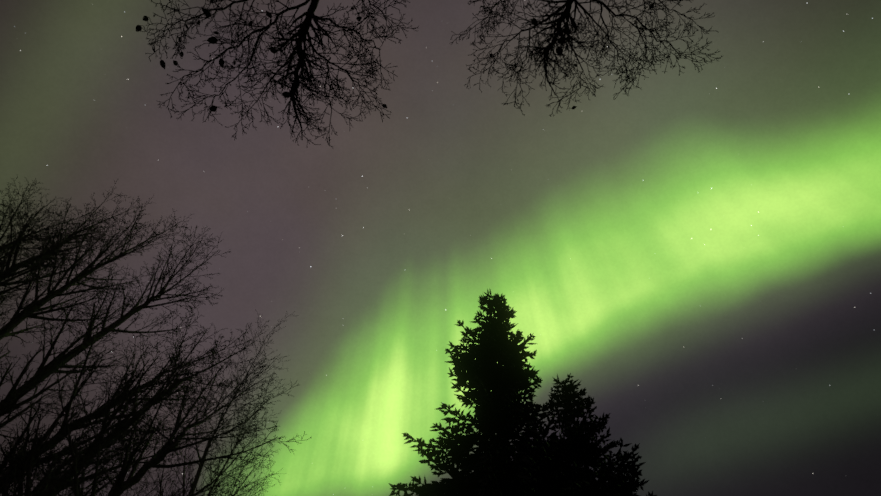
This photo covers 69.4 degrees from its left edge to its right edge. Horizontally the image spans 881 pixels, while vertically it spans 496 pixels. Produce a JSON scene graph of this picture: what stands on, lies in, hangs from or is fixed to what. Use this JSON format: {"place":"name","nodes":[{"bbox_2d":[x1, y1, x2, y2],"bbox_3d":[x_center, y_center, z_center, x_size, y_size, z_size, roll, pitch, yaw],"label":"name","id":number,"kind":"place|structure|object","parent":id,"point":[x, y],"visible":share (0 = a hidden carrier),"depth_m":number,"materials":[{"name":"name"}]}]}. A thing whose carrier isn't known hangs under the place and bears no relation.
{"place":"outdoors","nodes":[
{"label":"outdoors","id":0,"kind":"place"},
{"bbox_2d":[0,177,310,495],"bbox_3d":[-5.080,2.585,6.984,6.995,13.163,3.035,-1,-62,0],"label":"bare tree","id":1,"kind":"object","parent":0,"point":[22,460],"visible":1,"depth_m":8.21,"materials":[{"name":"black plant"}]},
{"bbox_2d":[83,311,297,495],"bbox_3d":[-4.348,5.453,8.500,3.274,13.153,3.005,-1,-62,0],"label":"bare tree","id":2,"kind":"object","parent":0,"point":[196,479],"visible":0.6,"depth_m":11.53,"materials":[{"name":"black plant"}]},
{"bbox_2d":[0,0,880,495],"label":"sky","id":3,"kind":"structure","parent":0,"point":[701,251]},
{"bbox_2d":[389,288,608,495],"bbox_3d":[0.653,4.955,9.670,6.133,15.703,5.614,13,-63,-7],"label":"spruce","id":4,"kind":"object","parent":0,"point":[502,411],"visible":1,"depth_m":11.44,"materials":[{"name":"black plant"}]},
{"bbox_2d":[544,373,656,495],"bbox_3d":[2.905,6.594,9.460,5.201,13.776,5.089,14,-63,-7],"label":"spruce","id":5,"kind":"object","parent":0,"point":[617,479],"visible":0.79,"depth_m":12.86,"materials":[{"name":"black plant"}]}
]}

